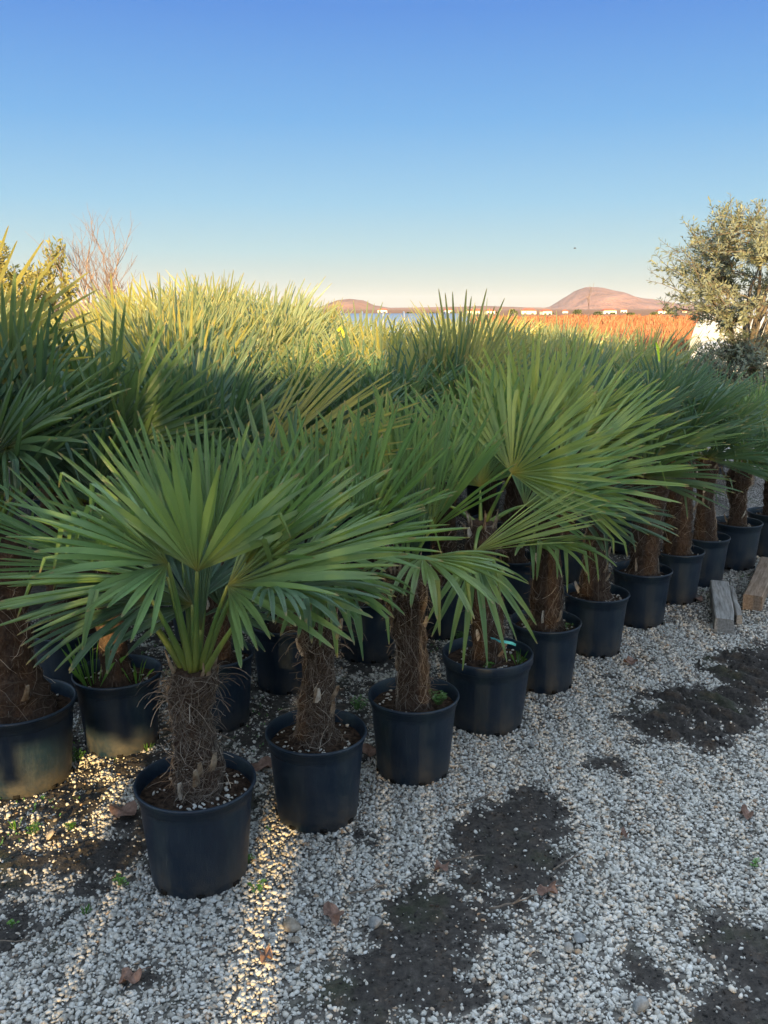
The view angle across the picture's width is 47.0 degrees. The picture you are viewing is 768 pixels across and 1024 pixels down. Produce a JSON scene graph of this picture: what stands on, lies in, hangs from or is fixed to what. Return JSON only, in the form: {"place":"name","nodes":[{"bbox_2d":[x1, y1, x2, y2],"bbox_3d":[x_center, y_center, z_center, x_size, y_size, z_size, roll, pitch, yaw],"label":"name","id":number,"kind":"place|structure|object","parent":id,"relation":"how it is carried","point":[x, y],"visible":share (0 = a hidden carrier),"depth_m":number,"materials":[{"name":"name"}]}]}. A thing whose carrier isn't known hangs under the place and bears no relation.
{"place":"outdoors","nodes":[
{"label":"outdoors","id":0,"kind":"place"},
{"bbox_2d":[6,311,104,531],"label":"potted palm","id":1,"kind":"object","parent":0,"point":[36,500],"visible":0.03,"depth_m":6.80,"materials":[{"name":"green plant"}]},
{"bbox_2d":[222,288,349,335],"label":"potted palm","id":2,"kind":"object","parent":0,"point":[327,323],"visible":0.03,"depth_m":8.15,"materials":[{"name":"green plant"}]},
{"bbox_2d":[254,318,371,549],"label":"potted palm","id":3,"kind":"object","parent":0,"point":[347,519],"visible":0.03,"depth_m":5.85,"materials":[{"name":"green plant"}]},
{"bbox_2d":[267,293,383,330],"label":"potted palm","id":4,"kind":"object","parent":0,"point":[338,323],"visible":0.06,"depth_m":9.23,"materials":[{"name":"green plant"}]},
{"bbox_2d":[294,315,414,519],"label":"potted palm","id":5,"kind":"object","parent":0,"point":[403,330],"visible":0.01,"depth_m":6.92,"materials":[{"name":"green plant"}]},
{"bbox_2d":[304,301,428,350],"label":"potted palm","id":6,"kind":"object","parent":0,"point":[366,324],"visible":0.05,"depth_m":7.98,"materials":[{"name":"green plant"}]},
{"bbox_2d":[54,309,701,322],"bbox_3d":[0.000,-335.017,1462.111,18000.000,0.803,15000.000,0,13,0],"label":"field","id":7,"kind":"structure","parent":0,"point":[643,312],"depth_m":523.13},
{"bbox_2d":[339,311,466,332],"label":"nursery tunnel","id":8,"kind":"structure","parent":7,"relation":"on","point":[395,315],"depth_m":14.23,"materials":[{"name":"plastic"}]},
{"bbox_2d":[332,313,697,333],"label":"dry brush","id":9,"kind":"object","parent":7,"relation":"on","point":[639,320],"visible":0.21,"depth_m":77.27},
{"bbox_2d":[521,308,536,313],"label":"house","id":10,"kind":"structure","parent":7,"relation":"on","point":[529,310],"depth_m":300.74,"materials":[{"name":"paint"}]},
{"bbox_2d":[479,322,694,363],"bbox_3d":[12.151,-5.865,30.988,22.602,1.542,33.992,0,13,0],"label":"dry brush","id":11,"kind":"object","parent":7,"relation":"on","point":[668,331],"visible":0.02,"depth_m":36.30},
{"bbox_2d":[600,308,617,313],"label":"house","id":12,"kind":"structure","parent":7,"relation":"on","point":[607,310],"depth_m":320.31,"materials":[{"name":"paint"}]},
{"bbox_2d":[0,429,767,1023],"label":"gravel ground","id":13,"kind":"structure","parent":0,"point":[728,705],"depth_m":2.73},
{"bbox_2d":[0,240,53,309],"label":"leafy shrub","id":14,"kind":"object","parent":13,"relation":"on","point":[3,262],"visible":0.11,"depth_m":12.00,"materials":[{"name":"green plant"}]},
{"bbox_2d":[3,235,79,317],"bbox_3d":[-5.089,-2.638,12.999,1.400,2.737,0.938,0,13,0],"label":"leafy shrub","id":15,"kind":"object","parent":13,"relation":"on","point":[8,276],"visible":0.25,"depth_m":12.71,"materials":[{"name":"yellow plant"}]},
{"bbox_2d":[8,346,117,613],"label":"potted palm","id":16,"kind":"object","parent":13,"relation":"on","point":[85,502],"depth_m":4.69,"materials":[{"name":"green plant"}]},
{"bbox_2d":[0,226,151,799],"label":"potted palm","id":17,"kind":"object","parent":13,"relation":"on","point":[36,723],"visible":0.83,"depth_m":2.95,"materials":[{"name":"plant"}]},
{"bbox_2d":[25,333,128,701],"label":"potted palm","id":18,"kind":"object","parent":13,"relation":"on","point":[51,663],"visible":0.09,"depth_m":3.85,"materials":[{"name":"plant"}]},
{"bbox_2d":[27,206,139,321],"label":"bare tree","id":19,"kind":"object","parent":13,"relation":"on","point":[91,276],"visible":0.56,"depth_m":13.20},
{"bbox_2d":[108,800,136,817],"bbox_3d":[-0.903,1.012,3.017,0.150,0.027,0.085,5,14,19],"label":"dry leaf","id":20,"kind":"object","parent":13,"relation":"on","point":[128,809],"visible":1,"depth_m":3.01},
{"bbox_2d":[50,274,206,330],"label":"potted palm","id":21,"kind":"object","parent":13,"relation":"on","point":[109,295],"visible":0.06,"depth_m":8.67,"materials":[{"name":"green plant"}]},
{"bbox_2d":[16,273,241,567],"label":"potted palm","id":22,"kind":"object","parent":13,"relation":"on","point":[104,316],"visible":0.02,"depth_m":5.31,"materials":[{"name":"green plant"}]},
{"bbox_2d":[118,967,149,984],"bbox_3d":[-0.643,1.188,2.279,0.050,0.027,0.094,12,18,43],"label":"dry leaf","id":23,"kind":"object","parent":13,"relation":"on","point":[129,975],"visible":1,"depth_m":2.27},
{"bbox_2d":[4,298,280,758],"bbox_3d":[-1.012,0.067,3.421,1.071,1.734,1.070,5,14,23],"label":"potted palm","id":24,"kind":"object","parent":13,"relation":"on","point":[116,721],"visible":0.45,"depth_m":3.11,"materials":[{"name":"plant"}]},
{"bbox_2d":[61,633,125,686],"bbox_3d":[-1.120,0.567,3.420,0.243,0.220,0.246,-5,14,-22],"label":"weed","id":25,"kind":"object","parent":24,"relation":"in","point":[79,677],"visible":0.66,"depth_m":3.42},
{"bbox_2d":[122,659,154,683],"bbox_3d":[-0.965,0.616,3.474,0.133,0.098,0.079,0,13,0],"label":"weed","id":26,"kind":"object","parent":24,"relation":"in","point":[135,675],"visible":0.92,"depth_m":3.46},
{"bbox_2d":[79,279,238,334],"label":"potted palm","id":27,"kind":"object","parent":13,"relation":"on","point":[145,298],"depth_m":8.00,"materials":[{"name":"green plant"}]},
{"bbox_2d":[70,272,248,333],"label":"potted palm","id":28,"kind":"object","parent":13,"relation":"on","point":[141,296],"visible":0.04,"depth_m":7.40,"materials":[{"name":"green plant"}]},
{"bbox_2d":[96,276,229,311],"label":"potted palm","id":29,"kind":"object","parent":13,"relation":"on","point":[165,289],"visible":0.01,"depth_m":9.79,"materials":[{"name":"green plant"}]},
{"bbox_2d":[36,272,320,592],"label":"potted palm","id":30,"kind":"object","parent":13,"relation":"on","point":[186,319],"visible":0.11,"depth_m":4.79,"materials":[{"name":"green plant"}]},
{"bbox_2d":[143,276,257,306],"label":"potted palm","id":31,"kind":"object","parent":13,"relation":"on","point":[205,291],"visible":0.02,"depth_m":9.20,"materials":[{"name":"green plant"}]},
{"bbox_2d":[0,410,425,899],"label":"potted palm","id":32,"kind":"object","parent":13,"relation":"on","point":[193,794],"visible":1,"depth_m":2.48,"materials":[{"name":"plant"}]},
{"bbox_2d":[72,292,357,643],"bbox_3d":[-0.888,-0.190,4.426,1.762,1.782,1.337,-4,14,-18],"label":"potted palm","id":33,"kind":"object","parent":13,"relation":"on","point":[160,354],"visible":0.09,"depth_m":4.30,"materials":[{"name":"green plant"}]},
{"bbox_2d":[139,269,291,318],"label":"potted palm","id":34,"kind":"object","parent":13,"relation":"on","point":[222,286],"visible":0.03,"depth_m":8.32,"materials":[{"name":"green plant"}]},
{"bbox_2d":[127,273,308,332],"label":"potted palm","id":35,"kind":"object","parent":13,"relation":"on","point":[219,311],"visible":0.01,"depth_m":6.47,"materials":[{"name":"green plant"}]},
{"bbox_2d":[161,269,295,312],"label":"potted palm","id":36,"kind":"object","parent":13,"relation":"on","point":[179,286],"visible":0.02,"depth_m":9.12,"materials":[{"name":"green plant"}]},
{"bbox_2d":[117,277,352,490],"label":"potted palm","id":37,"kind":"object","parent":13,"relation":"on","point":[251,321],"visible":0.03,"depth_m":6.06,"materials":[{"name":"green plant"}]},
{"bbox_2d":[177,287,313,332],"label":"potted palm","id":38,"kind":"object","parent":13,"relation":"on","point":[245,305],"visible":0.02,"depth_m":7.68,"materials":[{"name":"green plant"}]},
{"bbox_2d":[137,311,363,580],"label":"potted palm","id":39,"kind":"object","parent":13,"relation":"on","point":[266,348],"visible":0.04,"depth_m":5.50,"materials":[{"name":"green plant"}]},
{"bbox_2d":[84,310,419,732],"bbox_3d":[-0.574,0.063,3.523,1.408,1.695,1.208,0,13,0],"label":"potted palm","id":40,"kind":"object","parent":13,"relation":"on","point":[223,398],"visible":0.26,"depth_m":3.35,"materials":[{"name":"plant"}]},
{"bbox_2d":[206,281,332,323],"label":"potted palm","id":41,"kind":"object","parent":13,"relation":"on","point":[279,306],"visible":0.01,"depth_m":8.79,"materials":[{"name":"green plant"}]},
{"bbox_2d":[196,288,372,361],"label":"potted palm","id":42,"kind":"object","parent":13,"relation":"on","point":[310,325],"visible":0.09,"depth_m":6.33,"materials":[{"name":"green plant"}]},
{"bbox_2d":[204,276,365,344],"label":"potted palm","id":43,"kind":"object","parent":13,"relation":"on","point":[308,299],"visible":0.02,"depth_m":7.51,"materials":[{"name":"green plant"}]},
{"bbox_2d":[148,390,469,833],"bbox_3d":[-0.191,0.348,2.826,1.029,1.453,0.757,11,17,40],"label":"potted palm","id":44,"kind":"object","parent":13,"relation":"on","point":[315,739],"visible":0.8,"depth_m":2.89,"materials":[{"name":"plant"}]},
{"bbox_2d":[260,331,370,567],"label":"potted palm","id":45,"kind":"object","parent":13,"relation":"on","point":[322,433],"visible":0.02,"depth_m":4.63,"materials":[{"name":"green plant"}]},
{"bbox_2d":[176,324,457,694],"bbox_3d":[-0.337,0.004,3.911,1.273,1.636,1.236,0,13,0],"label":"potted palm","id":46,"kind":"object","parent":13,"relation":"on","point":[275,676],"visible":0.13,"depth_m":3.93,"materials":[{"name":"plant"}]},
{"bbox_2d":[350,694,368,709],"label":"weed","id":47,"kind":"object","parent":13,"relation":"on","point":[356,706],"visible":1,"depth_m":3.82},
{"bbox_2d":[261,316,475,663],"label":"potted palm","id":48,"kind":"object","parent":13,"relation":"on","point":[375,646],"visible":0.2,"depth_m":4.16,"materials":[{"name":"plant"}]},
{"bbox_2d":[299,332,446,581],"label":"potted palm","id":49,"kind":"object","parent":13,"relation":"on","point":[353,562],"depth_m":5.11,"materials":[{"name":"green plant"}]},
{"bbox_2d":[0,573,749,844],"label":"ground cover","id":50,"kind":"object","parent":13,"relation":"on","point":[41,797],"visible":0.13,"depth_m":3.13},
{"bbox_2d":[302,311,457,535],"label":"potted palm","id":51,"kind":"object","parent":13,"relation":"on","point":[379,343],"visible":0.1,"depth_m":6.07,"materials":[{"name":"green plant"}]},
{"bbox_2d":[0,622,767,1023],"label":"gravel","id":52,"kind":"structure","parent":13,"relation":"on","point":[450,786],"depth_m":2.68,"materials":[{"name":"gravel"}]},
{"bbox_2d":[25,821,40,834],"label":"weed","id":53,"kind":"object","parent":52,"relation":"on","point":[32,826],"visible":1,"depth_m":2.92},
{"bbox_2d":[72,747,85,761],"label":"weed","id":54,"kind":"object","parent":52,"relation":"on","point":[77,752],"visible":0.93,"depth_m":3.39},
{"bbox_2d":[112,873,128,886],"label":"weed","id":55,"kind":"object","parent":52,"relation":"on","point":[119,879],"visible":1,"depth_m":2.65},
{"bbox_2d":[247,879,266,892],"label":"weed","id":56,"kind":"object","parent":52,"relation":"on","point":[259,886],"visible":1,"depth_m":2.62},
{"bbox_2d":[251,756,271,770],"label":"dry leaf","id":57,"kind":"object","parent":52,"relation":"on","point":[265,761],"visible":0.66,"depth_m":3.34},
{"bbox_2d":[259,944,272,963],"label":"dry leaf","id":58,"kind":"object","parent":52,"relation":"on","point":[266,953],"visible":1,"depth_m":2.35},
{"bbox_2d":[283,917,301,932],"bbox_3d":[-0.255,1.157,2.474,0.052,0.032,0.050,0,13,0],"label":"stone","id":59,"kind":"object","parent":52,"relation":"on","point":[291,924],"visible":1,"depth_m":2.46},
{"bbox_2d":[323,901,344,925],"bbox_3d":[-0.157,1.135,2.515,0.064,0.026,0.100,-16,20,-49],"label":"dry leaf","id":60,"kind":"object","parent":52,"relation":"on","point":[333,912],"visible":1,"depth_m":2.52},
{"bbox_2d":[349,881,386,893],"bbox_3d":[-0.047,1.121,2.629,0.123,0.010,0.018,-7,15,-28],"label":"twig","id":61,"kind":"object","parent":52,"relation":"on","point":[369,889],"visible":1,"depth_m":2.62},
{"bbox_2d":[362,743,375,756],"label":"dry leaf","id":62,"kind":"object","parent":52,"relation":"on","point":[369,750],"visible":0.78,"depth_m":3.43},
{"bbox_2d":[368,916,381,929],"bbox_3d":[-0.024,1.157,2.483,0.040,0.038,0.031,0,13,0],"label":"stone","id":63,"kind":"object","parent":52,"relation":"on","point":[374,922],"visible":1,"depth_m":2.48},
{"bbox_2d":[537,881,562,895],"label":"dry leaf","id":64,"kind":"object","parent":52,"relation":"on","point":[543,890],"visible":1,"depth_m":2.61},
{"bbox_2d":[564,942,572,952],"bbox_3d":[0.498,1.176,2.384,0.026,0.024,0.024,0,13,0],"label":"stone","id":65,"kind":"object","parent":52,"relation":"on","point":[568,946],"visible":1,"depth_m":2.38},
{"bbox_2d":[574,932,585,942],"bbox_3d":[0.537,1.167,2.421,0.036,0.020,0.031,0,13,0],"label":"stone","id":66,"kind":"object","parent":52,"relation":"on","point":[579,937],"visible":1,"depth_m":2.42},
{"bbox_2d":[623,655,644,664],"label":"dry leaf","id":67,"kind":"object","parent":52,"relation":"on","point":[630,660],"visible":1,"depth_m":4.31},
{"bbox_2d":[632,996,648,1012],"bbox_3d":[0.637,1.222,2.193,0.047,0.035,0.031,-4,14,-18],"label":"stone","id":68,"kind":"object","parent":52,"relation":"on","point":[640,1004],"visible":1,"depth_m":2.18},
{"bbox_2d":[0,627,767,1023],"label":"soil clods","id":69,"kind":"object","parent":13,"relation":"on","point":[418,877],"visible":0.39,"depth_m":2.65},
{"bbox_2d":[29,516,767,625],"bbox_3d":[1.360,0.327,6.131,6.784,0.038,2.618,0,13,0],"label":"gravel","id":70,"kind":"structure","parent":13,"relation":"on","point":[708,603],"depth_m":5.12,"materials":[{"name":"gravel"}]},
{"bbox_2d":[297,380,528,786],"bbox_3d":[0.074,0.305,3.017,0.740,1.451,0.813,-4,14,-18],"label":"potted palm","id":71,"kind":"object","parent":13,"relation":"on","point":[413,723],"visible":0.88,"depth_m":3.16,"materials":[{"name":"plant"}]},
{"bbox_2d":[428,689,446,704],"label":"weed","id":72,"kind":"object","parent":71,"relation":"in","point":[437,699],"visible":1,"depth_m":3.25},
{"bbox_2d":[434,860,455,870],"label":"dry leaf","id":73,"kind":"object","parent":13,"relation":"on","point":[439,865],"visible":1,"depth_m":2.72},
{"bbox_2d":[356,289,544,640],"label":"potted palm","id":74,"kind":"object","parent":13,"relation":"on","point":[452,360],"visible":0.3,"depth_m":4.34,"materials":[{"name":"green plant"}]},
{"bbox_2d":[396,339,505,564],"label":"potted palm","id":75,"kind":"object","parent":13,"relation":"on","point":[426,544],"visible":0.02,"depth_m":5.78,"materials":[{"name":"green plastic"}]},
{"bbox_2d":[403,301,562,515],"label":"potted palm","id":76,"kind":"object","parent":13,"relation":"on","point":[474,510],"visible":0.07,"depth_m":7.20,"materials":[{"name":"green plant"}]},
{"bbox_2d":[372,348,645,736],"bbox_3d":[0.478,0.162,3.395,1.119,1.559,0.956,-5,14,-19],"label":"potted palm","id":77,"kind":"object","parent":13,"relation":"on","point":[491,701],"visible":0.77,"depth_m":3.46,"materials":[{"name":"plant"}]},
{"bbox_2d":[489,894,536,909],"bbox_3d":[0.375,1.129,2.561,0.162,0.011,0.019,-7,14,-26],"label":"twig","id":78,"kind":"object","parent":13,"relation":"on","point":[502,905],"visible":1,"depth_m":2.55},
{"bbox_2d":[472,338,560,549],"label":"potted palm","id":79,"kind":"object","parent":13,"relation":"on","point":[487,504],"visible":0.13,"depth_m":6.21,"materials":[{"name":"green plant"}]},
{"bbox_2d":[431,325,618,613],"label":"potted palm","id":80,"kind":"object","parent":13,"relation":"on","point":[519,563],"visible":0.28,"depth_m":4.99,"materials":[{"name":"green plant"}]},
{"bbox_2d":[487,326,601,535],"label":"potted palm","id":81,"kind":"object","parent":13,"relation":"on","point":[525,507],"visible":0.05,"depth_m":6.62,"materials":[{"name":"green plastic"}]},
{"bbox_2d":[427,327,710,694],"bbox_3d":[0.702,0.047,3.741,1.124,1.628,0.960,0,13,0],"label":"potted palm","id":82,"kind":"object","parent":13,"relation":"on","point":[553,648],"visible":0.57,"depth_m":3.76,"materials":[{"name":"plant"}]},
{"bbox_2d":[517,334,652,584],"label":"potted palm","id":83,"kind":"object","parent":13,"relation":"on","point":[574,568],"visible":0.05,"depth_m":5.53,"materials":[{"name":"green plant"}]},
{"bbox_2d":[493,352,747,658],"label":"potted palm","id":84,"kind":"object","parent":13,"relation":"on","point":[596,607],"visible":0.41,"depth_m":4.27,"materials":[{"name":"plant"}]},
{"bbox_2d":[569,322,699,503],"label":"potted palm","id":85,"kind":"object","parent":13,"relation":"on","point":[631,352],"visible":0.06,"depth_m":6.99,"materials":[{"name":"green plant"}]},
{"bbox_2d":[598,359,687,554],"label":"potted palm","id":86,"kind":"object","parent":13,"relation":"on","point":[619,548],"visible":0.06,"depth_m":6.24,"materials":[{"name":"plant"}]},
{"bbox_2d":[591,342,767,628],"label":"potted palm","id":87,"kind":"object","parent":13,"relation":"on","point":[642,575],"visible":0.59,"depth_m":4.67,"materials":[{"name":"plant"}]},
{"bbox_2d":[607,355,767,604],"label":"potted palm","id":88,"kind":"object","parent":13,"relation":"on","point":[682,556],"visible":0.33,"depth_m":5.12,"materials":[{"name":"plant"}]},
{"bbox_2d":[628,361,767,587],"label":"potted palm","id":89,"kind":"object","parent":13,"relation":"on","point":[713,543],"visible":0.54,"depth_m":5.46,"materials":[{"name":"plant"}]},
{"bbox_2d":[647,193,767,484],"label":"olive tree","id":90,"kind":"object","parent":13,"relation":"on","point":[720,249],"visible":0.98,"depth_m":8.15,"materials":[{"name":"green plant"}]},
{"bbox_2d":[709,580,734,634],"bbox_3d":[1.929,0.534,5.045,0.107,0.088,0.717,4,14,17],"label":"timber block","id":91,"kind":"object","parent":13,"relation":"on","point":[722,608],"depth_m":4.90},
{"bbox_2d":[680,323,767,461],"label":"olive bush","id":92,"kind":"object","parent":13,"relation":"on","point":[741,353],"visible":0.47,"depth_m":7.80,"materials":[{"name":"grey plant"}]},
{"bbox_2d":[688,307,767,362],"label":"white tunnel","id":93,"kind":"structure","parent":13,"relation":"on","point":[706,329],"depth_m":18.51,"materials":[{"name":"plastic"}]},
{"bbox_2d":[691,339,767,384],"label":"white tunnel","id":94,"kind":"structure","parent":13,"relation":"on","point":[712,341],"depth_m":15.40,"materials":[{"name":"plastic"}]},
{"bbox_2d":[729,585,741,624],"bbox_3d":[2.034,0.533,5.115,0.032,0.058,0.554,4,14,16],"label":"timber strip","id":95,"kind":"object","parent":13,"relation":"on","point":[737,613],"visible":0.79,"depth_m":4.99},
{"bbox_2d":[716,374,767,570],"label":"potted palm","id":96,"kind":"object","parent":13,"relation":"on","point":[739,527],"visible":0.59,"depth_m":5.84,"materials":[{"name":"black plastic"}]},
{"bbox_2d":[738,804,753,819],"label":"dry leaf","id":97,"kind":"object","parent":13,"relation":"on","point":[745,812],"visible":1,"depth_m":3.01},
{"bbox_2d":[725,369,767,556],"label":"potted palm","id":98,"kind":"object","parent":13,"relation":"on","point":[760,513],"visible":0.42,"depth_m":6.16,"materials":[{"name":"plant"}]},
{"bbox_2d":[742,557,767,610],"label":"timber beam","id":99,"kind":"structure","parent":13,"relation":"on","point":[755,594],"depth_m":5.20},
{"bbox_2d":[0,0,767,307],"label":"sky","id":100,"kind":"structure","parent":0,"point":[396,153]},
{"bbox_2d":[319,299,554,308],"bbox_3d":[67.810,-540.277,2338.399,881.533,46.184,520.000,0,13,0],"label":"hill","id":101,"kind":"structure","parent":0,"point":[358,304],"depth_m":2248.48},
{"bbox_2d":[378,304,518,350],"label":"potted palm","id":102,"kind":"object","parent":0,"point":[457,322],"visible":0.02,"depth_m":7.83,"materials":[{"name":"green plant"}]},
{"bbox_2d":[434,303,546,352],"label":"potted palm","id":103,"kind":"object","parent":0,"point":[485,313],"visible":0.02,"depth_m":8.31,"materials":[{"name":"green plant"}]},
{"bbox_2d":[474,318,600,360],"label":"potted palm","id":104,"kind":"object","parent":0,"point":[527,349],"visible":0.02,"depth_m":7.33,"materials":[{"name":"green plant"}]},
{"bbox_2d":[519,314,577,338],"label":"potted palm","id":105,"kind":"object","parent":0,"point":[546,326],"depth_m":10.47,"materials":[{"name":"green plant"}]},
{"bbox_2d":[507,309,597,457],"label":"potted palm","id":106,"kind":"object","parent":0,"point":[535,323],"visible":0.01,"depth_m":8.96,"materials":[{"name":"green plant"}]},
{"bbox_2d":[497,311,645,469],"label":"potted palm","id":107,"kind":"object","parent":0,"point":[584,332],"visible":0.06,"depth_m":7.86,"materials":[{"name":"green plant"}]},
{"bbox_2d":[519,322,664,523],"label":"potted palm","id":108,"kind":"object","parent":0,"point":[577,348],"visible":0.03,"depth_m":6.95,"materials":[{"name":"green plant"}]},
{"bbox_2d":[545,316,645,482],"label":"potted palm","id":109,"kind":"object","parent":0,"point":[616,338],"visible":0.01,"depth_m":8.52,"materials":[{"name":"green plant"}]},
{"bbox_2d":[594,324,675,354],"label":"potted palm","id":110,"kind":"object","parent":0,"point":[628,339],"visible":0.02,"depth_m":9.82,"materials":[{"name":"green plant"}]},
{"bbox_2d":[545,287,729,308],"bbox_3d":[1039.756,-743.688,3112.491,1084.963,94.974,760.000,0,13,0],"label":"hill","id":111,"kind":"structure","parent":0,"point":[600,298],"depth_m":2913.84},
{"bbox_2d":[602,326,712,454],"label":"potted palm","id":112,"kind":"object","parent":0,"point":[683,358],"visible":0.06,"depth_m":7.87,"materials":[{"name":"green plant"}]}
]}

